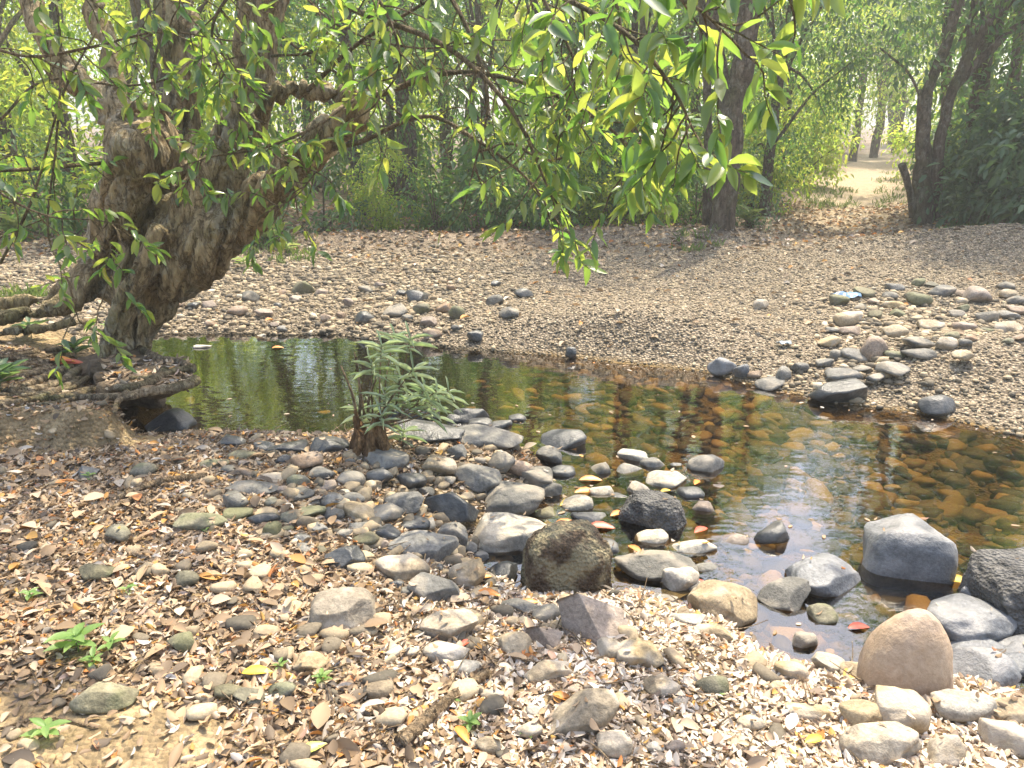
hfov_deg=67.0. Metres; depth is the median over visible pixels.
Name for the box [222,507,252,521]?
stone
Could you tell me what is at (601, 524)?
fallen leaf
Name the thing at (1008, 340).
stone
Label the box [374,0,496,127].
forest tree
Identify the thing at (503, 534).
stone
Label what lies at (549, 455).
stone
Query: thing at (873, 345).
stone
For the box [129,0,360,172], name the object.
forest tree
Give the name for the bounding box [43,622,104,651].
seedling
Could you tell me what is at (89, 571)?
stone
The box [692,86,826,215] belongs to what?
forest shrub
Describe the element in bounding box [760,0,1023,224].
forest tree
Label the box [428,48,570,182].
forest shrub
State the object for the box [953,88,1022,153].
forest shrub
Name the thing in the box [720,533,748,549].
stone
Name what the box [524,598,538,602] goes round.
fallen leaf
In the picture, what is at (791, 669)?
stone
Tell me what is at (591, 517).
stone
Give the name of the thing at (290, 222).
forest shrub
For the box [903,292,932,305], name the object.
stone
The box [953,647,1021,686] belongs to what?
stone
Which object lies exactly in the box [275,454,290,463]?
stone
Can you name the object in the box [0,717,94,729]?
dead stick
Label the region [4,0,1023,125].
sky
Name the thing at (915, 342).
stone
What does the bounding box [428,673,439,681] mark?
stone
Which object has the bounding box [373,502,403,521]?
stone
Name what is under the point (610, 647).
stone
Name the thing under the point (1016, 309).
stone
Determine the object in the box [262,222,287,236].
green plant
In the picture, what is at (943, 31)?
forest tree
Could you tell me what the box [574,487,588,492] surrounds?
fallen leaf
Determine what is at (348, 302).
stone
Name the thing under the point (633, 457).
stone
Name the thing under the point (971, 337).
stone
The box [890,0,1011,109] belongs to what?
forest tree
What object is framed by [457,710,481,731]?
seedling
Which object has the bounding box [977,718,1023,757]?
stone
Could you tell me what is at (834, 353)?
stone
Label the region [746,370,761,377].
stone
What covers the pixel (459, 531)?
stone
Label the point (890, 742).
stone
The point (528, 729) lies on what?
stone
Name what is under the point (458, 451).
stone
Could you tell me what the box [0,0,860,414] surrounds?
leaning tree
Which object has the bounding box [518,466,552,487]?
stone
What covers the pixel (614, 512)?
fallen leaf
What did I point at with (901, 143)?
forest shrub
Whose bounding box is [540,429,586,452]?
stone
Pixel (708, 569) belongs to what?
stone
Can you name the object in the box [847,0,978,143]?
forest tree
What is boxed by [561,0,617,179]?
forest tree
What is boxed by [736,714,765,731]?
stone
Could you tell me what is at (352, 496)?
stone
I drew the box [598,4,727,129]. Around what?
forest tree
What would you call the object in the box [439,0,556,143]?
forest tree
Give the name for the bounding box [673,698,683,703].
stone
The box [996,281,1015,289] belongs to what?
stone
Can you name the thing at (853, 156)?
forest tree
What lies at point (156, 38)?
forest tree
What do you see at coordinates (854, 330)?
stone
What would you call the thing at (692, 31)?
forest tree
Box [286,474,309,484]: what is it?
stone
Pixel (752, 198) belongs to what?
forest shrub
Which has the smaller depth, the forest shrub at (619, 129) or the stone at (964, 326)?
the stone at (964, 326)
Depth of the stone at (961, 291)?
8.03 m
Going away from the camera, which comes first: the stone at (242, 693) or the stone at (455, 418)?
the stone at (242, 693)
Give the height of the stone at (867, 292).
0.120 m
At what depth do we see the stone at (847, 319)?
6.93 m
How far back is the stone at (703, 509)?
4.01 m
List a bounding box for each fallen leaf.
[50,356,74,361]
[60,359,82,364]
[242,665,272,673]
[306,741,325,751]
[455,725,468,743]
[461,639,468,645]
[479,588,500,595]
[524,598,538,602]
[552,691,569,699]
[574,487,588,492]
[579,475,602,480]
[592,521,615,528]
[610,510,619,515]
[628,545,640,551]
[694,526,707,532]
[805,734,824,742]
[848,622,869,628]
[954,574,961,581]
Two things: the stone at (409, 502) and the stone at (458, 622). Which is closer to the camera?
the stone at (458, 622)
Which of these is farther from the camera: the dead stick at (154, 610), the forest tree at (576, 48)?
the forest tree at (576, 48)
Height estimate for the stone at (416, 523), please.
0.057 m
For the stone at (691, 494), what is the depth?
4.16 m
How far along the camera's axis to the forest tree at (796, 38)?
30.16 m
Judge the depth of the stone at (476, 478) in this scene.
4.01 m
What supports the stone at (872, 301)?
on the ground at (286, 392)
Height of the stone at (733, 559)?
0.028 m
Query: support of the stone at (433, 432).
on the ground at (286, 392)
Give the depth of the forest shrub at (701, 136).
16.79 m
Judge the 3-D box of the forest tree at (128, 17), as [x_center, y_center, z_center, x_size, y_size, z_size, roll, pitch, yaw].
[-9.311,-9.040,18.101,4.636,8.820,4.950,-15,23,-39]
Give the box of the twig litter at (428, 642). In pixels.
[0,372,1020,767]
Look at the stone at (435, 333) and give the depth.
7.20 m
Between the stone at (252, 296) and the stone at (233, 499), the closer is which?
the stone at (233, 499)
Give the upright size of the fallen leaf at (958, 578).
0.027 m
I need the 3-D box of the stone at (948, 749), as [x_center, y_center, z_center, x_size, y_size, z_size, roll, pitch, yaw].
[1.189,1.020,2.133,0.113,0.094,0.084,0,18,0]
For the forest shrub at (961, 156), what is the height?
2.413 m
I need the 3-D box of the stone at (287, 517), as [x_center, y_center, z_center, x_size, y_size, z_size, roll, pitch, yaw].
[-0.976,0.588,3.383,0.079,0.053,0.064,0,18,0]
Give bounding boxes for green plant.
[0,211,32,232]
[0,357,29,390]
[9,316,48,337]
[55,336,92,354]
[231,256,250,263]
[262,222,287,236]
[280,242,300,249]
[735,204,766,224]
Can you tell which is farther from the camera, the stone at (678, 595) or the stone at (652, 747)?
the stone at (678, 595)
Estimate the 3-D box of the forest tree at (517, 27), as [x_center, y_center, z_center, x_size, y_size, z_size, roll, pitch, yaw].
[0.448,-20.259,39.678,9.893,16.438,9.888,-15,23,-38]
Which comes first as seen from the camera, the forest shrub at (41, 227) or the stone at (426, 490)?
the stone at (426, 490)
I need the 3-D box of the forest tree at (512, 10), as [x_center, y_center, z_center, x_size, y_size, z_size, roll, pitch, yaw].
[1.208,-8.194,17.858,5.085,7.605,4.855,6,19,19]
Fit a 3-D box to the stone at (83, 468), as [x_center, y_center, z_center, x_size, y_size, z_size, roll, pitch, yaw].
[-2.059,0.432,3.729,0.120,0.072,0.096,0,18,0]
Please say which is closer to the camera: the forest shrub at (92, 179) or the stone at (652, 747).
the stone at (652, 747)
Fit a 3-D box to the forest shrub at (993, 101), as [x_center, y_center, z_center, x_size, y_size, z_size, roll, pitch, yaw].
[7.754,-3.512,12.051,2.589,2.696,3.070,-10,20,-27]
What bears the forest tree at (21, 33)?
on the ground at (286, 392)
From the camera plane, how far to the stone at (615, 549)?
3.62 m
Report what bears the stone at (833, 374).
on the ground at (286, 392)
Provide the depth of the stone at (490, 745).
2.10 m
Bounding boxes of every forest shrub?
[0,38,95,189]
[0,60,94,222]
[0,128,102,241]
[7,53,139,176]
[48,78,212,217]
[137,86,288,176]
[148,36,281,146]
[247,168,308,242]
[262,73,395,192]
[290,163,378,234]
[336,36,457,179]
[336,139,433,231]
[369,86,517,199]
[382,148,482,232]
[414,76,624,232]
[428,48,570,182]
[429,141,549,230]
[503,39,649,184]
[520,118,614,226]
[551,84,687,218]
[592,122,702,226]
[614,79,718,191]
[662,158,752,225]
[664,71,810,179]
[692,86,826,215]
[714,89,838,206]
[735,184,794,230]
[743,43,867,168]
[744,65,864,187]
[761,58,861,172]
[871,69,959,179]
[876,55,1002,157]
[895,48,1023,189]
[901,90,1023,216]
[906,64,1023,224]
[917,83,1023,224]
[925,164,1006,225]
[935,45,1023,227]
[936,155,1023,225]
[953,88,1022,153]
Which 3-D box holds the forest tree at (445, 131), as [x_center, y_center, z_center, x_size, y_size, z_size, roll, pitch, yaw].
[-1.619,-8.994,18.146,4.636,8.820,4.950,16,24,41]
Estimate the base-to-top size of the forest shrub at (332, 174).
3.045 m
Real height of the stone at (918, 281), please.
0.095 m
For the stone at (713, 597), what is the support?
on the ground at (286, 392)
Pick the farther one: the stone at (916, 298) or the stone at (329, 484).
the stone at (916, 298)
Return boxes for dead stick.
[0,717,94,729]
[78,492,147,531]
[116,472,206,498]
[135,604,196,615]
[394,668,490,747]
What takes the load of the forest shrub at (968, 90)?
on the ground at (286, 392)
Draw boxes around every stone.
[69,681,138,713]
[76,465,99,477]
[79,563,115,580]
[104,524,130,541]
[129,462,158,476]
[145,408,196,433]
[166,631,194,652]
[172,512,227,530]
[174,570,198,588]
[185,302,199,308]
[193,345,211,350]
[199,459,228,467]
[202,300,217,308]
[204,320,216,325]
[214,683,241,699]
[219,434,245,446]
[220,465,235,472]
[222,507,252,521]
[223,490,248,507]
[225,480,277,495]
[226,305,247,315]
[227,450,256,458]
[232,687,264,705]
[235,467,253,476]
[238,460,249,465]
[242,291,259,301]
[247,512,279,523]
[253,441,273,450]
[254,308,272,316]
[256,472,281,482]
[262,521,281,534]
[264,496,276,506]
[267,439,307,453]
[268,322,278,327]
[268,681,295,699]
[273,485,286,493]
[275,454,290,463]
[277,289,286,294]
[277,325,287,331]
[279,511,297,522]
[281,525,293,530]
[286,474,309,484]
[289,295,301,300]
[290,451,323,468]
[291,281,314,293]
[291,651,328,672]
[293,487,314,500]
[293,533,312,542]
[296,542,312,553]
[299,505,325,516]
[308,587,375,630]
[309,436,348,452]
[309,466,335,479]
[309,499,319,504]
[312,522,327,534]
[315,289,327,294]
[316,545,326,552]
[319,479,336,490]
[320,314,331,321]
[320,492,344,505]
[323,494,342,506]
[323,507,344,518]
[323,545,365,570]
[335,521,347,527]
[336,312,345,318]
[336,470,365,485]
[336,529,352,538]
[342,492,364,502]
[343,298,354,307]
[343,501,374,520]
[345,458,354,461]
[348,522,381,530]
[352,531,379,544]
[355,311,374,323]
[358,285,372,292]
[363,448,409,469]
[363,680,393,698]
[365,468,392,483]
[373,282,386,288]
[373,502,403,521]
[375,524,400,539]
[375,553,429,580]
[381,539,389,549]
[382,303,407,316]
[383,491,423,513]
[386,410,404,417]
[387,530,458,561]
[389,580,403,587]
[393,419,464,442]
[395,289,405,295]
[396,473,426,488]
[401,516,430,530]
[401,586,410,594]
[402,314,413,319]
[404,408,424,419]
[405,290,428,301]
[406,646,420,656]
[407,572,459,602]
[412,303,429,313]
[418,487,434,496]
[419,608,478,640]
[420,316,436,326]
[421,454,456,474]
[422,328,442,339]
[422,640,469,665]
[424,408,439,421]
[424,492,478,521]
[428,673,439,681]
[432,563,443,569]
[435,302,450,312]
[437,522,467,546]
[444,413,460,426]
[444,476,455,483]
[446,284,455,290]
[447,444,466,459]
[447,659,481,675]
[448,305,464,318]
[448,558,485,587]
[451,325,459,330]
[452,424,523,449]
[453,408,489,425]
[454,463,501,492]
[466,330,483,341]
[466,541,477,552]
[468,418,491,425]
[471,549,488,561]
[473,512,546,555]
[474,457,486,463]
[475,736,501,754]
[480,687,503,698]
[484,481,544,515]
[485,295,503,304]
[487,451,515,473]
[487,561,517,582]
[490,280,501,286]
[492,420,511,429]
[498,631,531,653]
[499,307,519,317]
[499,598,539,614]
[508,460,532,475]
[509,413,525,425]
[514,288,533,297]
[516,721,542,737]
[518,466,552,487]
[520,519,612,594]
[523,660,571,683]
[525,626,561,648]
[525,705,541,714]
[532,506,558,522]
[532,603,560,623]
[536,445,561,466]
[538,744,548,751]
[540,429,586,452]
[542,482,562,499]
[544,688,619,738]
[551,465,575,482]
[556,593,627,645]
[562,494,592,514]
[565,347,576,358]
[570,512,606,522]
[588,462,610,478]
[589,486,613,498]
[596,730,632,758]
[597,637,621,657]
[603,537,618,555]
[609,492,627,503]
[614,550,698,585]
[616,463,643,477]
[616,637,664,667]
[617,448,647,466]
[618,489,686,536]
[626,481,649,495]
[634,529,668,548]
[639,457,665,471]
[642,674,680,696]
[644,470,686,489]
[644,589,688,601]
[646,741,664,751]
[660,566,699,591]
[664,740,684,752]
[667,462,682,469]
[669,539,716,557]
[670,613,705,624]
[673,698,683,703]
[676,486,704,501]
[687,454,723,476]
[687,579,757,627]
[688,582,700,592]
[690,501,715,517]
[695,623,733,641]
[695,675,728,695]
[696,562,717,577]
[707,357,736,375]
[709,484,724,491]
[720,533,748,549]
[727,556,742,562]
[732,364,748,377]
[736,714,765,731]
[739,574,752,581]
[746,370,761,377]
[753,299,768,309]
[753,520,789,543]
[755,376,784,390]
[756,576,810,615]
[768,680,784,690]
[773,660,808,681]
[775,366,791,379]
[785,552,860,599]
[785,702,833,721]
[790,362,809,371]
[790,631,817,652]
[805,603,840,629]
[808,378,867,402]
[811,652,844,673]
[815,358,833,366]
[817,335,843,346]
[823,368,862,380]
[825,327,839,332]
[829,294,849,305]
[829,349,842,360]
[832,311,862,326]
[834,741,843,753]
[838,326,860,334]
[838,612,859,623]
[838,721,921,764]
[839,699,882,725]
[840,348,867,362]
[840,661,857,678]
[852,365,871,371]
[853,286,874,297]
[853,303,866,309]
[857,608,953,695]
[859,335,887,361]
[860,513,957,592]
[865,373,884,382]
[867,298,879,303]
[867,310,882,317]
[875,361,910,376]
[875,685,931,734]
[881,324,909,337]
[882,291,898,299]
[882,301,906,308]
[883,350,906,358]
[884,283,905,290]
[889,309,905,316]
[900,348,936,359]
[901,336,935,347]
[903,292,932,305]
[909,315,923,320]
[911,278,925,285]
[916,319,945,328]
[917,394,955,415]
[924,281,938,286]
[924,734,965,767]
[927,593,1016,640]
[928,285,956,296]
[930,689,996,722]
[935,337,958,349]
[944,331,959,338]
[948,309,964,317]
[950,638,1004,648]
[951,322,977,330]
[951,349,974,360]
[953,290,964,295]
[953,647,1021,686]
[954,297,968,303]
[956,304,969,311]
[956,547,1023,635]
[958,339,972,346]
[960,586,970,595]
[962,286,992,301]
[964,334,977,340]
[974,311,998,321]
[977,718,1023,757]
[979,327,993,331]
[993,697,1023,724]
[994,321,1022,331]
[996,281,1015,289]
[996,634,1023,653]
[997,310,1020,318]
[998,289,1019,298]
[1001,338,1013,343]
[1005,295,1023,303]
[1005,652,1023,679]
[1006,305,1023,314]
[1012,334,1023,340]
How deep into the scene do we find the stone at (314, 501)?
3.56 m
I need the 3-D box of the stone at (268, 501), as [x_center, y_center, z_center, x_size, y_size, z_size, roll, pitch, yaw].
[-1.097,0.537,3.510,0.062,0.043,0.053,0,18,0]
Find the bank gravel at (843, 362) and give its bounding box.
[0,223,1023,437]
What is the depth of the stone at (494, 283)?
8.92 m
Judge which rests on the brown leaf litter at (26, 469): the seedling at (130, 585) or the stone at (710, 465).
the seedling at (130, 585)
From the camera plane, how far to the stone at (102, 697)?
2.22 m
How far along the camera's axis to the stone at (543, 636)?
2.66 m
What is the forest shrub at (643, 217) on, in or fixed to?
on the ground at (286, 392)
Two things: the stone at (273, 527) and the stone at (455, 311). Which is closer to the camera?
the stone at (273, 527)
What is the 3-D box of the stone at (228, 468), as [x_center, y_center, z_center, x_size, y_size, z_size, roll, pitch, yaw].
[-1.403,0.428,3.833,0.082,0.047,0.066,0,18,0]
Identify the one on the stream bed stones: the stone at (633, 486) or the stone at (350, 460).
the stone at (633, 486)
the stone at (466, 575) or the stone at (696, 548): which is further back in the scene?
the stone at (696, 548)
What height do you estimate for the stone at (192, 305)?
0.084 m
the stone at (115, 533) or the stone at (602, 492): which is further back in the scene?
the stone at (602, 492)
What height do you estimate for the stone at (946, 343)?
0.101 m
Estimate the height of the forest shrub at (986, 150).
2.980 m
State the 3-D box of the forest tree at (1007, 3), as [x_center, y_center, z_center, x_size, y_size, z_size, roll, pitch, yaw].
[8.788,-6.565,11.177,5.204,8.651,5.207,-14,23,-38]
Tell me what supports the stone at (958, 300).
on the ground at (286, 392)
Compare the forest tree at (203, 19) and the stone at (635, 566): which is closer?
the stone at (635, 566)
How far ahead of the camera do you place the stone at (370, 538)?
3.28 m
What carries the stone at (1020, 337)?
on the ground at (286, 392)
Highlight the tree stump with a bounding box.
[349,409,390,456]
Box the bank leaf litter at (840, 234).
[0,200,1023,346]
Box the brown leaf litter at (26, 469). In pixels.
[0,341,633,767]
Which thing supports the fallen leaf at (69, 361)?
on the leaning tree at (176, 220)
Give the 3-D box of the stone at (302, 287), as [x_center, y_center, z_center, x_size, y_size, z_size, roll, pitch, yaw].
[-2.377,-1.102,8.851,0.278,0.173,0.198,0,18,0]
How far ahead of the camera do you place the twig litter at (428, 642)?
2.52 m
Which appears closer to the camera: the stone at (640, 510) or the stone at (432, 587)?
the stone at (432, 587)
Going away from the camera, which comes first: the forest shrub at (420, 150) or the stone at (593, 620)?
the stone at (593, 620)
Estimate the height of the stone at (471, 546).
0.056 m
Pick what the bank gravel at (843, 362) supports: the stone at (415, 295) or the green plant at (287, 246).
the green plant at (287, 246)
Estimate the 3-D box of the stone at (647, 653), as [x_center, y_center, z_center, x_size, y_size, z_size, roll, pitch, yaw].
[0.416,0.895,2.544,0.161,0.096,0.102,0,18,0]
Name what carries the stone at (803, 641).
on the stream bed stones
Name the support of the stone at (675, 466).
in the water
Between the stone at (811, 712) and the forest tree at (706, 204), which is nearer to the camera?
the stone at (811, 712)
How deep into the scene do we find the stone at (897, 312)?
7.31 m
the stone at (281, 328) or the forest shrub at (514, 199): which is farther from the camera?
the forest shrub at (514, 199)
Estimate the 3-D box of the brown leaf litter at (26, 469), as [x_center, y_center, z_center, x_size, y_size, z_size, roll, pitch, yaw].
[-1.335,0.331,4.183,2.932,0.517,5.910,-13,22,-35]
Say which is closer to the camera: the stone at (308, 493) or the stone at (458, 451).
the stone at (308, 493)
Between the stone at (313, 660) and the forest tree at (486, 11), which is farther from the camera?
the forest tree at (486, 11)
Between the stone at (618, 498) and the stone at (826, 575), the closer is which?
the stone at (826, 575)
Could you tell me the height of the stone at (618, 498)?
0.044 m
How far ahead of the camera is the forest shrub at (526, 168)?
16.86 m
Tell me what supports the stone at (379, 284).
on the ground at (286, 392)
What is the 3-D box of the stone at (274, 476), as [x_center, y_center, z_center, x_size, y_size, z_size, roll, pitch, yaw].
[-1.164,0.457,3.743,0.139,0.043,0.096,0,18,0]
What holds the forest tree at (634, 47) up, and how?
on the ground at (286, 392)
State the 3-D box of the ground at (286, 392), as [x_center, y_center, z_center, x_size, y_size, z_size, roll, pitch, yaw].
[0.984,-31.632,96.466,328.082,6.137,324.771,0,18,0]
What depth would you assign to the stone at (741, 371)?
6.12 m
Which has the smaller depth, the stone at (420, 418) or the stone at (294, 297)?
the stone at (420, 418)
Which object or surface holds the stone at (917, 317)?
on the ground at (286, 392)
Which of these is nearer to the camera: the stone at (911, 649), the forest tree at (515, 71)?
the stone at (911, 649)
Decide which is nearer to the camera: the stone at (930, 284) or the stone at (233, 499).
the stone at (233, 499)
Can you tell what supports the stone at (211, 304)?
on the ground at (286, 392)
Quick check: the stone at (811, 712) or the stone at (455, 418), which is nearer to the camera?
the stone at (811, 712)
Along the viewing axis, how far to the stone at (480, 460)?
4.22 m
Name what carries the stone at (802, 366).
on the ground at (286, 392)
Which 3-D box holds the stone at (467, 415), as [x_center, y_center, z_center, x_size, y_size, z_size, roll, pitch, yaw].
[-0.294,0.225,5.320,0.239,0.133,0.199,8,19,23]
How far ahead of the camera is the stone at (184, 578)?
2.84 m
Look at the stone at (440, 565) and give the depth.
3.20 m
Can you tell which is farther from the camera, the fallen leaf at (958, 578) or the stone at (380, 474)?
the stone at (380, 474)
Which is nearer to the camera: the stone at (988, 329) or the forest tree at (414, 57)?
the stone at (988, 329)
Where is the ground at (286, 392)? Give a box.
[0,124,1023,767]
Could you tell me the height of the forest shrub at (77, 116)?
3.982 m
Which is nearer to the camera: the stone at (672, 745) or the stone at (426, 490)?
the stone at (672, 745)
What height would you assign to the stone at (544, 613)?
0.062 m
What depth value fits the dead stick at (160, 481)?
3.60 m
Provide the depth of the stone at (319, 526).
3.31 m
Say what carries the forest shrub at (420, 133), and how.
on the ground at (286, 392)
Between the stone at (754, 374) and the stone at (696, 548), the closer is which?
the stone at (696, 548)
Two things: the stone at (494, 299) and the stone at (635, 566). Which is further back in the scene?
the stone at (494, 299)
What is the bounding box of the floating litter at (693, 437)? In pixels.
[125,355,1023,640]
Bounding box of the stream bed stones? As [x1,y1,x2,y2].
[130,360,1023,689]
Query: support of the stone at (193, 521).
on the ground at (286, 392)
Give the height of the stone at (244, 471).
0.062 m
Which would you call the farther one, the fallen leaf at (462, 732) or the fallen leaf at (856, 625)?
the fallen leaf at (856, 625)
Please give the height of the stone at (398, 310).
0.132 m
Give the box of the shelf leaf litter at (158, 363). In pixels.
[98,352,194,391]
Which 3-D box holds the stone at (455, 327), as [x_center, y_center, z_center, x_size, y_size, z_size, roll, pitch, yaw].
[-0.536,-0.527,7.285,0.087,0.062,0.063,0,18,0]
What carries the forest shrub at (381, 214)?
on the ground at (286, 392)
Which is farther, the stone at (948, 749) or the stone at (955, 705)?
the stone at (955, 705)
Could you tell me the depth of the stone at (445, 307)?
7.72 m
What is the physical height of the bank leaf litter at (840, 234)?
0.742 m
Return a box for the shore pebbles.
[0,365,982,767]
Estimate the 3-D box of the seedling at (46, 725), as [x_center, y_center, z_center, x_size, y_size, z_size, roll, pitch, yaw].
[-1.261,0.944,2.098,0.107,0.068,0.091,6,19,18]
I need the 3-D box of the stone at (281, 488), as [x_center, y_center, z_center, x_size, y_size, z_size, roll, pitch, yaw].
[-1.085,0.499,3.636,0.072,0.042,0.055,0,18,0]
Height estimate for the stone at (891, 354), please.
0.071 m
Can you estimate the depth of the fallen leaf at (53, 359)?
5.37 m
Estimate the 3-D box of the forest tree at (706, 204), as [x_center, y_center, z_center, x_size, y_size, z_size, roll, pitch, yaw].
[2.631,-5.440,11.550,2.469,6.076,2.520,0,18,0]
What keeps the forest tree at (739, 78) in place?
on the ground at (286, 392)
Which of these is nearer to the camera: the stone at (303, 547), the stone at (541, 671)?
the stone at (541, 671)
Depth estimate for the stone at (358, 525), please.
3.38 m
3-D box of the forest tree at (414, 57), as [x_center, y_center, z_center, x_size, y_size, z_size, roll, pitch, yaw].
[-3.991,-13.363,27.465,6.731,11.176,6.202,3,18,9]
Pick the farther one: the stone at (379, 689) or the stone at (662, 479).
the stone at (662, 479)
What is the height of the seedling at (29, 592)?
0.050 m
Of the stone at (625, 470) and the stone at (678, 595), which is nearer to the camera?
the stone at (678, 595)
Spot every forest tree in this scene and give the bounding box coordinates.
[0,0,24,49]
[0,0,81,156]
[0,0,83,211]
[0,0,159,197]
[0,2,64,86]
[5,1,108,63]
[15,0,237,167]
[28,0,166,111]
[66,0,232,72]
[70,3,142,97]
[127,0,233,156]
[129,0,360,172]
[193,1,233,121]
[195,0,394,187]
[218,0,467,215]
[218,5,354,123]
[233,0,317,142]
[290,0,491,201]
[304,0,472,131]
[315,0,486,210]
[319,0,472,202]
[323,0,373,134]
[357,0,541,183]
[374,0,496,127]
[390,0,560,213]
[395,0,504,183]
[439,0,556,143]
[445,0,638,205]
[461,0,568,79]
[484,0,655,150]
[529,0,605,107]
[529,0,733,216]
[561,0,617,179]
[571,0,685,220]
[581,0,784,231]
[581,5,698,105]
[595,0,785,199]
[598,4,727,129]
[599,0,798,182]
[614,0,725,225]
[697,0,880,143]
[697,0,889,215]
[719,0,833,95]
[725,0,860,194]
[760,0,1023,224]
[777,1,904,153]
[796,1,897,75]
[802,0,936,161]
[815,1,941,157]
[843,2,979,152]
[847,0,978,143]
[867,0,1013,139]
[871,0,986,160]
[874,0,1023,161]
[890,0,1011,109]
[925,17,1012,65]
[930,2,1023,113]
[947,0,1023,93]
[953,0,1023,98]
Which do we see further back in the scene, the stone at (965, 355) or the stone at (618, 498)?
the stone at (965, 355)
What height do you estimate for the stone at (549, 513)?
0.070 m
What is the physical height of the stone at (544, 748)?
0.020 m
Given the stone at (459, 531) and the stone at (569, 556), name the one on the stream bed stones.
the stone at (569, 556)
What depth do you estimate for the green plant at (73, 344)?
5.63 m
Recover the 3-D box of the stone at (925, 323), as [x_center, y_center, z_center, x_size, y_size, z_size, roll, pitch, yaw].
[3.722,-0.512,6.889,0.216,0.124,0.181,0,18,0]
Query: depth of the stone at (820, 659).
2.69 m
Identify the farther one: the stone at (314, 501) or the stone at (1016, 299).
the stone at (1016, 299)
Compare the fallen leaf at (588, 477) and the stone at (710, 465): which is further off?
the stone at (710, 465)
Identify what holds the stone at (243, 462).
on the ground at (286, 392)
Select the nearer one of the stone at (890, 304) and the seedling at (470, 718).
the seedling at (470, 718)
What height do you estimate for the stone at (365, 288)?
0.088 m
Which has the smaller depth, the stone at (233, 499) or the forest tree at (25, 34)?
the stone at (233, 499)
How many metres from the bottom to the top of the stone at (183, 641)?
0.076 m
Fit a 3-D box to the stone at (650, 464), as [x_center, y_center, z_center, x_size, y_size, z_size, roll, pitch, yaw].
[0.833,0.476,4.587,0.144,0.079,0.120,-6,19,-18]
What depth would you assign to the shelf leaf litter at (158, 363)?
4.98 m
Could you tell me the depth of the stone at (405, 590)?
2.92 m
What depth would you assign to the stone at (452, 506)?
3.72 m
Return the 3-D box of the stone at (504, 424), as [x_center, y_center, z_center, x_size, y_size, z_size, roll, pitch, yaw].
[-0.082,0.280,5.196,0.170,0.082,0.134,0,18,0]
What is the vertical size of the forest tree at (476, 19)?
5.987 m
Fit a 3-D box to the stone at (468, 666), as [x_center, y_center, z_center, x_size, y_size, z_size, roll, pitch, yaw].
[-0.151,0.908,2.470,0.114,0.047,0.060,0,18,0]
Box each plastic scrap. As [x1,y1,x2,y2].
[777,341,791,343]
[833,291,861,297]
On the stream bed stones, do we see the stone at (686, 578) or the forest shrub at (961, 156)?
the stone at (686, 578)
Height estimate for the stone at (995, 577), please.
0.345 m
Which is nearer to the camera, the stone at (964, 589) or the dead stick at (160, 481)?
the stone at (964, 589)
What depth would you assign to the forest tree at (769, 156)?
12.63 m
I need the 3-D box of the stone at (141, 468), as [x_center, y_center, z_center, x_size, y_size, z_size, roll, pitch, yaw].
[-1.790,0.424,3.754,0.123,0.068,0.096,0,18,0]
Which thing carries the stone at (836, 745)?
on the ground at (286, 392)
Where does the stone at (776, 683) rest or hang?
on the ground at (286, 392)
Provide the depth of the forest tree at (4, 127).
13.87 m
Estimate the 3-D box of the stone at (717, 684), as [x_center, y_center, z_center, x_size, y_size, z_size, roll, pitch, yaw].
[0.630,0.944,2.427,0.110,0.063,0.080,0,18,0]
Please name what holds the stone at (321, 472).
on the ground at (286, 392)
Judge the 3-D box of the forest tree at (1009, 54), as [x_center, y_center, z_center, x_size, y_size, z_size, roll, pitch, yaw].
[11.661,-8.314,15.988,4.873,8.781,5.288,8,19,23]
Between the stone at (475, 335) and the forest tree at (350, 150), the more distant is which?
the forest tree at (350, 150)
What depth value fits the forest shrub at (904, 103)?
26.32 m
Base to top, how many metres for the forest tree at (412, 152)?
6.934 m
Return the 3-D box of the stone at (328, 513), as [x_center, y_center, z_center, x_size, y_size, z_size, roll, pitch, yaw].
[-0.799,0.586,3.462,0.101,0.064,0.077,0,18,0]
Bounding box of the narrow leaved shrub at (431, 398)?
[340,321,467,447]
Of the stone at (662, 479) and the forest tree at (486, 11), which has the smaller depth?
the stone at (662, 479)
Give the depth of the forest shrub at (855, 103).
23.17 m
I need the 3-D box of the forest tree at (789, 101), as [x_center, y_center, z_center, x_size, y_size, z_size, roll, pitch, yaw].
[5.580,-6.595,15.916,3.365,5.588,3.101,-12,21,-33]
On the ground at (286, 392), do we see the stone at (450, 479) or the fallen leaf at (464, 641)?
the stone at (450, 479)
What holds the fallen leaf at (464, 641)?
on the brown leaf litter at (26, 469)
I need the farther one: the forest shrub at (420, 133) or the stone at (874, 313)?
the forest shrub at (420, 133)
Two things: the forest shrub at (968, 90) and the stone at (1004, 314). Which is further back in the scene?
the forest shrub at (968, 90)
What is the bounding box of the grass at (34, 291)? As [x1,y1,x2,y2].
[0,170,993,303]
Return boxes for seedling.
[19,587,41,599]
[20,717,71,739]
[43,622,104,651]
[75,645,102,666]
[96,630,124,650]
[118,583,136,594]
[272,657,288,669]
[311,668,332,683]
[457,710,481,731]
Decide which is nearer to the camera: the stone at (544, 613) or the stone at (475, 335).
the stone at (544, 613)

